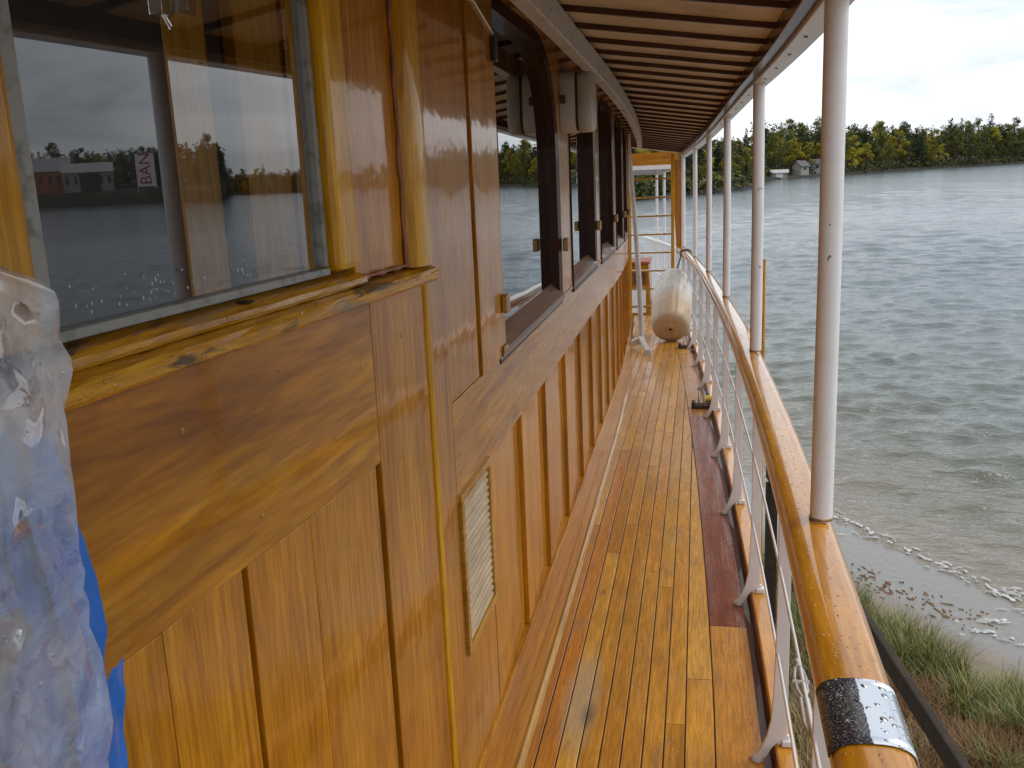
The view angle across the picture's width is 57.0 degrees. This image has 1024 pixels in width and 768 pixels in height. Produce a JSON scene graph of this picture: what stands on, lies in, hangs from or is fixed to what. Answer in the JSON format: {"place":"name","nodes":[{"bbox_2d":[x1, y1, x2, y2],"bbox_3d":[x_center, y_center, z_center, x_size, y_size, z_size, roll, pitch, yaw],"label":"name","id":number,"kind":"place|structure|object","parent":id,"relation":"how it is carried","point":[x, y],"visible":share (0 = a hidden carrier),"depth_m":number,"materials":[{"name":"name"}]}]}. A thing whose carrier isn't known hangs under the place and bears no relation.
{"place":"outdoors","nodes":[
{"label":"outdoors","id":0,"kind":"place"},
{"bbox_2d":[632,257,652,315],"bbox_3d":[1.637,-1.342,13.158,0.650,0.775,0.650,0,13,11],"label":"deck locker","id":1,"kind":"object","parent":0,"point":[645,262],"visible":0.36,"depth_m":12.84,"materials":[{"name":"white paint"}]},
{"bbox_2d":[632,152,678,165],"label":"cross beam","id":2,"kind":"structure","parent":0,"point":[646,159],"depth_m":12.35,"materials":[{"name":"brown wood"}]},
{"bbox_2d":[631,163,1023,611],"bbox_3d":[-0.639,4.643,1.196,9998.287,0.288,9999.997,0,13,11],"label":"water","id":3,"kind":"structure","parent":0,"point":[929,449],"depth_m":25.03,"materials":[{"name":"liquid"}]},
{"bbox_2d":[686,327,799,767],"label":"boat hull","id":4,"kind":"object","parent":3,"relation":"on","point":[759,634],"visible":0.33,"depth_m":3.61,"materials":[{"name":"brown wood"}]},
{"bbox_2d":[515,316,764,767],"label":"deck","id":5,"kind":"structure","parent":4,"relation":"on","point":[652,668],"depth_m":3.67,"materials":[{"name":"brown wood"}]},
{"bbox_2d":[0,0,632,767],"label":"deckhouse","id":6,"kind":"object","parent":5,"relation":"on","point":[342,288],"visible":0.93,"depth_m":1.87,"materials":[{"name":"brown wood"}]},
{"bbox_2d":[0,495,79,767],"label":"blue tarpaulin","id":7,"kind":"object","parent":6,"relation":"attached to","point":[23,583],"visible":0.57,"depth_m":0.81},
{"bbox_2d":[27,473,127,767],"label":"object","id":8,"kind":"object","parent":7,"relation":"attached to","point":[78,567],"visible":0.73,"depth_m":0.86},
{"bbox_2d":[0,266,112,767],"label":"plastic sheet","id":9,"kind":"object","parent":6,"relation":"hanging from","point":[34,457],"visible":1,"depth_m":0.77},
{"bbox_2d":[0,0,439,420],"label":"window","id":10,"kind":"structure","parent":6,"relation":"in","point":[112,355],"depth_m":1.11,"materials":[{"name":"brown wood"}]},
{"bbox_2d":[491,0,569,363],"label":"window","id":11,"kind":"structure","parent":6,"relation":"in","point":[526,120],"depth_m":3.12,"materials":[{"name":"brown wood"}]},
{"bbox_2d":[559,70,596,133],"bbox_3d":[0.258,-1.100,3.677,0.124,0.230,0.240,0,13,11],"label":"bulkhead lamp","id":12,"kind":"object","parent":6,"relation":"attached to","point":[577,102],"visible":1,"depth_m":3.60,"materials":[{"name":"beige plastic"}]},
{"bbox_2d":[568,131,601,291],"bbox_3d":[0.323,-0.960,4.434,0.080,0.937,1.090,0,13,11],"label":"window","id":13,"kind":"structure","parent":6,"relation":"in","point":[585,225],"depth_m":4.70,"materials":[{"name":"brown wood"}]},
{"bbox_2d":[598,99,617,263],"bbox_3d":[0.554,-1.228,5.685,0.080,0.953,1.031,0,13,11],"label":"window","id":14,"kind":"structure","parent":6,"relation":"in","point":[605,130],"depth_m":6.02,"materials":[{"name":"brown wood"}]},
{"bbox_2d":[615,116,625,249],"bbox_3d":[0.771,-1.460,6.885,0.080,0.928,0.949,0,13,9],"label":"window","id":15,"kind":"structure","parent":6,"relation":"in","point":[618,132],"depth_m":7.24,"materials":[{"name":"brown wood"}]},
{"bbox_2d":[623,128,629,241],"bbox_3d":[0.952,-1.690,8.029,0.080,0.928,0.909,-1,13,9],"label":"window","id":16,"kind":"structure","parent":6,"relation":"in","point":[626,209],"depth_m":8.36,"materials":[{"name":"brown wood"}]},
{"bbox_2d":[510,0,854,522],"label":"deck canopy","id":17,"kind":"object","parent":6,"relation":"attached to","point":[683,79],"visible":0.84,"depth_m":2.99,"materials":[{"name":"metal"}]},
{"bbox_2d":[628,134,651,356],"bbox_3d":[1.288,-1.384,9.374,0.192,2.173,0.544,-6,13,-17],"label":"davit pole","id":18,"kind":"object","parent":5,"relation":"on","point":[640,339],"visible":0.69,"depth_m":9.55,"materials":[{"name":"metal"}]},
{"bbox_2d":[629,154,674,325],"bbox_3d":[1.686,-1.731,11.422,0.559,2.038,0.160,0,13,11],"label":"wooden ladder","id":19,"kind":"object","parent":5,"relation":"on","point":[672,251],"visible":0.69,"depth_m":11.36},
{"bbox_2d":[678,336,692,348],"bbox_3d":[1.801,-0.433,9.734,0.170,0.124,0.090,0,13,11],"label":"deck cleat","id":20,"kind":"object","parent":5,"relation":"on","point":[680,346],"visible":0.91,"depth_m":9.71,"materials":[{"name":"metal"}]},
{"bbox_2d":[691,391,711,408],"bbox_3d":[1.420,0.111,7.006,0.170,0.124,0.124,0,13,11],"label":"deck cleat","id":21,"kind":"object","parent":5,"relation":"on","point":[703,405],"visible":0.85,"depth_m":6.98,"materials":[{"name":"metal"}]},
{"bbox_2d":[675,246,919,767],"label":"side railing","id":22,"kind":"object","parent":5,"relation":"on","point":[856,718],"visible":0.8,"depth_m":2.11,"materials":[{"name":"white paint"}]},
{"bbox_2d":[651,249,691,340],"bbox_3d":[1.818,-1.020,10.685,0.436,0.895,1.471,0,13,11],"label":"boat fender","id":23,"kind":"object","parent":22,"relation":"hanging from","point":[671,306],"visible":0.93,"depth_m":10.19,"materials":[{"name":"plastic"}]},
{"bbox_2d":[674,159,681,252],"bbox_3d":[2.119,-2.281,12.109,0.140,1.180,0.060,0,13,11],"label":"brace post","id":24,"kind":"object","parent":22,"relation":"attached to","point":[678,195],"visible":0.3,"depth_m":12.06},
{"bbox_2d":[833,509,1023,645],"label":"foam","id":25,"kind":"object","parent":3,"relation":"on","point":[993,592],"visible":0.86,"depth_m":10.39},
{"bbox_2d":[635,155,1023,199],"bbox_3d":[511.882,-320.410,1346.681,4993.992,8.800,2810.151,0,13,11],"label":"shore land","id":26,"kind":"structure","parent":0,"point":[789,176],"depth_m":312.76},
{"bbox_2d":[685,155,692,174],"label":"pine tree","id":27,"kind":"object","parent":26,"relation":"on","point":[687,158],"visible":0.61,"depth_m":164.65,"materials":[{"name":"green plant"}]},
{"bbox_2d":[689,155,705,174],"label":"broadleaf tree","id":28,"kind":"object","parent":26,"relation":"on","point":[700,162],"visible":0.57,"depth_m":169.66,"materials":[{"name":"green plant"}]},
{"bbox_2d":[697,165,705,182],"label":"broadleaf tree","id":29,"kind":"object","parent":26,"relation":"on","point":[699,171],"visible":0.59,"depth_m":163.42,"materials":[{"name":"green plant"}]},
{"bbox_2d":[712,142,723,173],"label":"pine tree","id":30,"kind":"object","parent":26,"relation":"on","point":[717,156],"visible":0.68,"depth_m":184.12,"materials":[{"name":"green plant"}]},
{"bbox_2d":[731,163,740,178],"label":"broadleaf tree","id":31,"kind":"object","parent":26,"relation":"on","point":[735,170],"visible":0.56,"depth_m":180.43,"materials":[{"name":"green plant"}]},
{"bbox_2d":[731,154,745,172],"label":"broadleaf tree","id":32,"kind":"object","parent":26,"relation":"on","point":[735,160],"visible":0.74,"depth_m":186.38,"materials":[{"name":"green plant"}]},
{"bbox_2d":[732,139,746,152],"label":"broadleaf tree","id":33,"kind":"object","parent":26,"relation":"on","point":[735,142],"visible":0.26,"depth_m":219.63,"materials":[{"name":"green plant"}]},
{"bbox_2d":[736,149,751,170],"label":"broadleaf tree","id":34,"kind":"object","parent":26,"relation":"on","point":[745,153],"visible":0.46,"depth_m":198.52,"materials":[{"name":"green plant"}]},
{"bbox_2d":[743,128,750,146],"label":"pine tree","id":35,"kind":"object","parent":26,"relation":"on","point":[745,138],"visible":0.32,"depth_m":224.80,"materials":[{"name":"green plant"}]},
{"bbox_2d":[764,120,775,169],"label":"pine tree","id":36,"kind":"object","parent":26,"relation":"on","point":[766,141],"visible":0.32,"depth_m":280.51,"materials":[{"name":"green plant"}]},
{"bbox_2d":[769,135,783,167],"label":"autumn tree","id":37,"kind":"object","parent":26,"relation":"on","point":[775,148],"visible":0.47,"depth_m":287.44,"materials":[{"name":"yellow plant"}]},
{"bbox_2d":[770,169,788,178],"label":"boathouse","id":38,"kind":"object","parent":26,"relation":"on","point":[781,174],"visible":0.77,"depth_m":272.25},
{"bbox_2d":[767,132,793,169],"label":"broadleaf tree","id":39,"kind":"object","parent":26,"relation":"on","point":[781,150],"visible":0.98,"depth_m":281.87,"materials":[{"name":"green plant"}]},
{"bbox_2d":[775,118,801,167],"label":"broadleaf tree","id":40,"kind":"object","parent":26,"relation":"on","point":[790,121],"visible":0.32,"depth_m":310.59,"materials":[{"name":"green plant"}]},
{"bbox_2d":[780,128,796,166],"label":"broadleaf tree","id":41,"kind":"object","parent":26,"relation":"on","point":[792,134],"visible":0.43,"depth_m":300.31,"materials":[{"name":"green plant"}]},
{"bbox_2d":[784,138,804,164],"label":"autumn tree","id":42,"kind":"object","parent":26,"relation":"on","point":[791,158],"visible":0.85,"depth_m":287.26,"materials":[{"name":"yellow plant"}]},
{"bbox_2d":[790,160,810,174],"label":"cottage","id":43,"kind":"structure","parent":26,"relation":"on","point":[800,167],"depth_m":284.12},
{"bbox_2d":[796,129,814,160],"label":"broadleaf tree","id":44,"kind":"object","parent":26,"relation":"on","point":[803,135],"visible":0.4,"depth_m":306.01,"materials":[{"name":"green plant"}]},
{"bbox_2d":[801,141,815,163],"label":"autumn tree","id":45,"kind":"object","parent":26,"relation":"on","point":[808,146],"visible":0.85,"depth_m":290.56,"materials":[{"name":"yellow plant"}]},
{"bbox_2d":[801,133,816,159],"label":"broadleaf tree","id":46,"kind":"object","parent":26,"relation":"on","point":[806,140],"visible":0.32,"depth_m":296.96,"materials":[{"name":"green plant"}]},
{"bbox_2d":[809,159,819,173],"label":"cottage","id":47,"kind":"structure","parent":26,"relation":"on","point":[816,165],"depth_m":292.14,"materials":[{"name":"grey"}]},
{"bbox_2d":[811,116,821,158],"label":"broadleaf tree","id":48,"kind":"object","parent":26,"relation":"on","point":[816,123],"visible":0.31,"depth_m":310.56,"materials":[{"name":"green plant"}]},
{"bbox_2d":[815,143,820,157],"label":"autumn tree","id":49,"kind":"object","parent":26,"relation":"on","point":[818,150],"visible":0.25,"depth_m":297.88,"materials":[{"name":"yellow plant"}]},
{"bbox_2d":[631,122,1023,199],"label":"distant wood","id":50,"kind":"object","parent":26,"relation":"on","point":[641,187],"visible":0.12,"depth_m":303.10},
{"bbox_2d":[845,135,853,149],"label":"broadleaf tree","id":51,"kind":"object","parent":26,"relation":"on","point":[848,141],"visible":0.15,"depth_m":308.76,"materials":[{"name":"green plant"}]},
{"bbox_2d":[845,130,856,168],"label":"broadleaf tree","id":52,"kind":"object","parent":26,"relation":"on","point":[850,135],"visible":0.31,"depth_m":324.80,"materials":[{"name":"green plant"}]},
{"bbox_2d":[845,147,858,171],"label":"autumn tree","id":53,"kind":"object","parent":26,"relation":"on","point":[851,154],"visible":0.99,"depth_m":310.90,"materials":[{"name":"yellow plant"}]},
{"bbox_2d":[845,135,864,161],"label":"autumn tree","id":54,"kind":"object","parent":26,"relation":"on","point":[857,152],"visible":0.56,"depth_m":318.64,"materials":[{"name":"yellow plant"}]},
{"bbox_2d":[853,127,865,160],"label":"broadleaf tree","id":55,"kind":"object","parent":26,"relation":"on","point":[859,134],"visible":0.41,"depth_m":342.53,"materials":[{"name":"green plant"}]},
{"bbox_2d":[859,142,874,164],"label":"autumn tree","id":56,"kind":"object","parent":26,"relation":"on","point":[869,156],"visible":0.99,"depth_m":320.53,"materials":[{"name":"yellow plant"}]},
{"bbox_2d":[860,124,873,162],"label":"pine tree","id":57,"kind":"object","parent":26,"relation":"on","point":[866,137],"visible":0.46,"depth_m":337.10,"materials":[{"name":"green plant"}]},
{"bbox_2d":[875,146,885,166],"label":"broadleaf tree","id":58,"kind":"object","parent":26,"relation":"on","point":[878,159],"visible":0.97,"depth_m":334.06,"materials":[{"name":"green plant"}]},
{"bbox_2d":[872,120,889,157],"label":"broadleaf tree","id":59,"kind":"object","parent":26,"relation":"on","point":[881,126],"visible":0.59,"depth_m":346.16,"materials":[{"name":"green plant"}]},
{"bbox_2d":[870,120,892,148],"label":"autumn tree","id":60,"kind":"object","parent":26,"relation":"on","point":[873,133],"visible":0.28,"depth_m":355.24,"materials":[{"name":"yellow plant"}]},
{"bbox_2d":[871,134,892,162],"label":"broadleaf tree","id":61,"kind":"object","parent":26,"relation":"on","point":[883,138],"visible":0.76,"depth_m":342.47,"materials":[{"name":"green plant"}]},
{"bbox_2d":[883,135,900,159],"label":"autumn tree","id":62,"kind":"object","parent":26,"relation":"on","point":[890,136],"visible":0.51,"depth_m":356.46,"materials":[{"name":"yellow plant"}]},
{"bbox_2d":[889,125,898,161],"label":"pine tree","id":63,"kind":"object","parent":26,"relation":"on","point":[892,132],"visible":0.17,"depth_m":368.49,"materials":[{"name":"green plant"}]},
{"bbox_2d":[884,128,909,162],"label":"autumn tree","id":64,"kind":"object","parent":26,"relation":"on","point":[901,133],"visible":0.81,"depth_m":352.01,"materials":[{"name":"yellow plant"}]},
{"bbox_2d":[895,121,915,151],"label":"broadleaf tree","id":65,"kind":"object","parent":26,"relation":"on","point":[907,125],"visible":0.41,"depth_m":375.06,"materials":[{"name":"green plant"}]},
{"bbox_2d":[900,145,913,165],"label":"broadleaf tree","id":66,"kind":"object","parent":26,"relation":"on","point":[903,158],"visible":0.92,"depth_m":354.62,"materials":[{"name":"green plant"}]},
{"bbox_2d":[899,126,917,162],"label":"pine tree","id":67,"kind":"object","parent":26,"relation":"on","point":[908,137],"visible":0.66,"depth_m":361.02,"materials":[{"name":"green plant"}]},
{"bbox_2d":[907,127,920,165],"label":"pine tree","id":68,"kind":"object","parent":26,"relation":"on","point":[917,138],"visible":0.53,"depth_m":372.09,"materials":[{"name":"green plant"}]},
{"bbox_2d":[914,136,927,166],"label":"pine tree","id":69,"kind":"object","parent":26,"relation":"on","point":[919,152],"visible":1,"depth_m":363.10,"materials":[{"name":"green plant"}]},
{"bbox_2d":[915,129,928,161],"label":"pine tree","id":70,"kind":"object","parent":26,"relation":"on","point":[925,155],"visible":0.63,"depth_m":367.04,"materials":[{"name":"green plant"}]},
{"bbox_2d":[921,138,931,158],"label":"autumn tree","id":71,"kind":"object","parent":26,"relation":"on","point":[927,144],"visible":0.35,"depth_m":380.89,"materials":[{"name":"yellow plant"}]},
{"bbox_2d":[927,140,938,166],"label":"autumn tree","id":72,"kind":"object","parent":26,"relation":"on","point":[934,147],"visible":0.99,"depth_m":366.95,"materials":[{"name":"yellow plant"}]},
{"bbox_2d":[931,134,949,160],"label":"broadleaf tree","id":73,"kind":"object","parent":26,"relation":"on","point":[938,137],"visible":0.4,"depth_m":386.72,"materials":[{"name":"green plant"}]},
{"bbox_2d":[938,143,948,161],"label":"autumn tree","id":74,"kind":"object","parent":26,"relation":"on","point":[942,152],"visible":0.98,"depth_m":373.11,"materials":[{"name":"yellow plant"}]},
{"bbox_2d":[935,131,958,158],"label":"broadleaf tree","id":75,"kind":"object","parent":26,"relation":"on","point":[947,147],"visible":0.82,"depth_m":380.57,"materials":[{"name":"green plant"}]},
{"bbox_2d":[941,118,955,158],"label":"pine tree","id":76,"kind":"object","parent":26,"relation":"on","point":[949,127],"visible":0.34,"depth_m":397.53,"materials":[{"name":"green plant"}]},
{"bbox_2d":[944,123,965,151],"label":"broadleaf tree","id":77,"kind":"object","parent":26,"relation":"on","point":[953,128],"visible":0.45,"depth_m":387.99,"materials":[{"name":"green plant"}]},
{"bbox_2d":[949,136,963,162],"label":"broadleaf tree","id":78,"kind":"object","parent":26,"relation":"on","point":[952,154],"visible":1,"depth_m":378.17,"materials":[{"name":"green plant"}]},
{"bbox_2d":[948,134,968,157],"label":"broadleaf tree","id":79,"kind":"object","parent":26,"relation":"on","point":[963,152],"visible":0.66,"depth_m":382.24,"materials":[{"name":"green plant"}]},
{"bbox_2d":[957,118,967,157],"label":"pine tree","id":80,"kind":"object","parent":26,"relation":"on","point":[962,126],"visible":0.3,"depth_m":404.98,"materials":[{"name":"green plant"}]},
{"bbox_2d":[965,142,973,164],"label":"pine tree","id":81,"kind":"object","parent":26,"relation":"on","point":[969,152],"visible":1,"depth_m":382.15,"materials":[{"name":"green plant"}]},
{"bbox_2d":[962,124,982,159],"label":"broadleaf tree","id":82,"kind":"object","parent":26,"relation":"on","point":[969,133],"visible":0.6,"depth_m":398.11,"materials":[{"name":"green plant"}]},
{"bbox_2d":[966,135,982,158],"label":"broadleaf tree","id":83,"kind":"object","parent":26,"relation":"on","point":[972,138],"visible":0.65,"depth_m":390.96,"materials":[{"name":"green plant"}]},
{"bbox_2d":[973,118,989,134],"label":"broadleaf tree","id":84,"kind":"object","parent":26,"relation":"on","point":[977,123],"visible":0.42,"depth_m":423.81,"materials":[{"name":"green plant"}]},
{"bbox_2d":[976,132,991,156],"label":"broadleaf tree","id":85,"kind":"object","parent":26,"relation":"on","point":[986,135],"visible":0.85,"depth_m":395.34,"materials":[{"name":"green plant"}]},
{"bbox_2d":[985,113,995,138],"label":"pine tree","id":86,"kind":"object","parent":26,"relation":"on","point":[990,123],"visible":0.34,"depth_m":428.45,"materials":[{"name":"green plant"}]},
{"bbox_2d":[984,145,997,163],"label":"broadleaf tree","id":87,"kind":"object","parent":26,"relation":"on","point":[987,156],"visible":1,"depth_m":395.69,"materials":[{"name":"green plant"}]},
{"bbox_2d":[985,126,1002,156],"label":"autumn tree","id":88,"kind":"object","parent":26,"relation":"on","point":[993,129],"visible":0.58,"depth_m":412.26,"materials":[{"name":"yellow plant"}]},
{"bbox_2d":[987,135,1004,161],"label":"broadleaf tree","id":89,"kind":"object","parent":26,"relation":"on","point":[994,138],"visible":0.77,"depth_m":406.36,"materials":[{"name":"green plant"}]},
{"bbox_2d":[989,123,1002,155],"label":"broadleaf tree","id":90,"kind":"object","parent":26,"relation":"on","point":[999,125],"visible":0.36,"depth_m":423.87,"materials":[{"name":"green plant"}]},
{"bbox_2d":[994,139,1010,161],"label":"broadleaf tree","id":91,"kind":"object","parent":26,"relation":"on","point":[1004,149],"visible":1,"depth_m":405.85,"materials":[{"name":"green plant"}]},
{"bbox_2d":[999,127,1011,152],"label":"pine tree","id":92,"kind":"object","parent":26,"relation":"on","point":[1004,136],"visible":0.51,"depth_m":419.20,"materials":[{"name":"green plant"}]},
{"bbox_2d":[999,123,1014,155],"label":"broadleaf tree","id":93,"kind":"object","parent":26,"relation":"on","point":[1010,128],"visible":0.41,"depth_m":431.92,"materials":[{"name":"green plant"}]},
{"bbox_2d":[1002,131,1017,155],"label":"broadleaf tree","id":94,"kind":"object","parent":26,"relation":"on","point":[1015,139],"visible":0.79,"depth_m":416.88,"materials":[{"name":"green plant"}]},
{"bbox_2d":[1010,116,1021,141],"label":"broadleaf tree","id":95,"kind":"object","parent":26,"relation":"on","point":[1015,122],"visible":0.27,"depth_m":448.84,"materials":[{"name":"green plant"}]},
{"bbox_2d":[1010,142,1023,161],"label":"broadleaf tree","id":96,"kind":"object","parent":26,"relation":"on","point":[1017,152],"visible":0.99,"depth_m":415.62,"materials":[{"name":"green plant"}]},
{"bbox_2d":[1011,130,1023,160],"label":"broadleaf tree","id":97,"kind":"object","parent":26,"relation":"on","point":[1019,137],"visible":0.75,"depth_m":422.18,"materials":[{"name":"green plant"}]},
{"bbox_2d":[712,0,1023,160],"label":"sky","id":98,"kind":"structure","parent":0,"point":[927,63],"materials":[{"name":"white"}]},
{"bbox_2d":[742,477,1023,767],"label":"beach ground","id":99,"kind":"structure","parent":0,"point":[893,567],"depth_m":10.10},
{"bbox_2d":[761,259,765,559],"bbox_3d":[1.651,1.538,6.299,0.033,4.730,0.030,0,13,11],"label":"wooden stake","id":100,"kind":"object","parent":99,"relation":"on","point":[763,309],"visible":0.29,"depth_m":5.87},
{"bbox_2d":[764,482,777,627],"bbox_3d":[2.346,1.970,8.580,0.100,2.238,0.100,0,13,11],"label":"timber prop","id":101,"kind":"object","parent":99,"relation":"on","point":[770,563],"visible":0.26,"depth_m":8.43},
{"bbox_2d":[766,466,970,767],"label":"mooring timber","id":102,"kind":"object","parent":101,"relation":"on","point":[946,748],"visible":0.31,"depth_m":4.73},
{"bbox_2d":[851,563,998,632],"bbox_3d":[4.260,2.288,10.311,0.655,0.052,2.121,-10,15,-31],"label":"shore debris","id":103,"kind":"object","parent":99,"relation":"on","point":[889,592],"visible":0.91,"depth_m":10.23,"materials":[{"name":"brown plant"}]},
{"bbox_2d":[762,538,1023,767],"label":"shore grass","id":104,"kind":"structure","parent":0,"point":[998,715],"depth_m":7.75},
{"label":"after deck","id":105,"kind":"structure","parent":0,"visible":0},
{"bbox_2d":[633,164,674,278],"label":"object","id":106,"kind":"object","parent":105,"relation":"on","point":[655,170],"visible":0.42,"depth_m":14.81,"materials":[{"name":"white paint"}]},
{"bbox_2d":[644,236,680,287],"bbox_3d":[2.284,-1.680,14.321,0.102,0.975,3.089,-3,13,0],"label":"railing","id":107,"kind":"object","parent":105,"relation":"on","point":[654,242],"visible":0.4,"depth_m":14.68,"materials":[{"name":"metal"}]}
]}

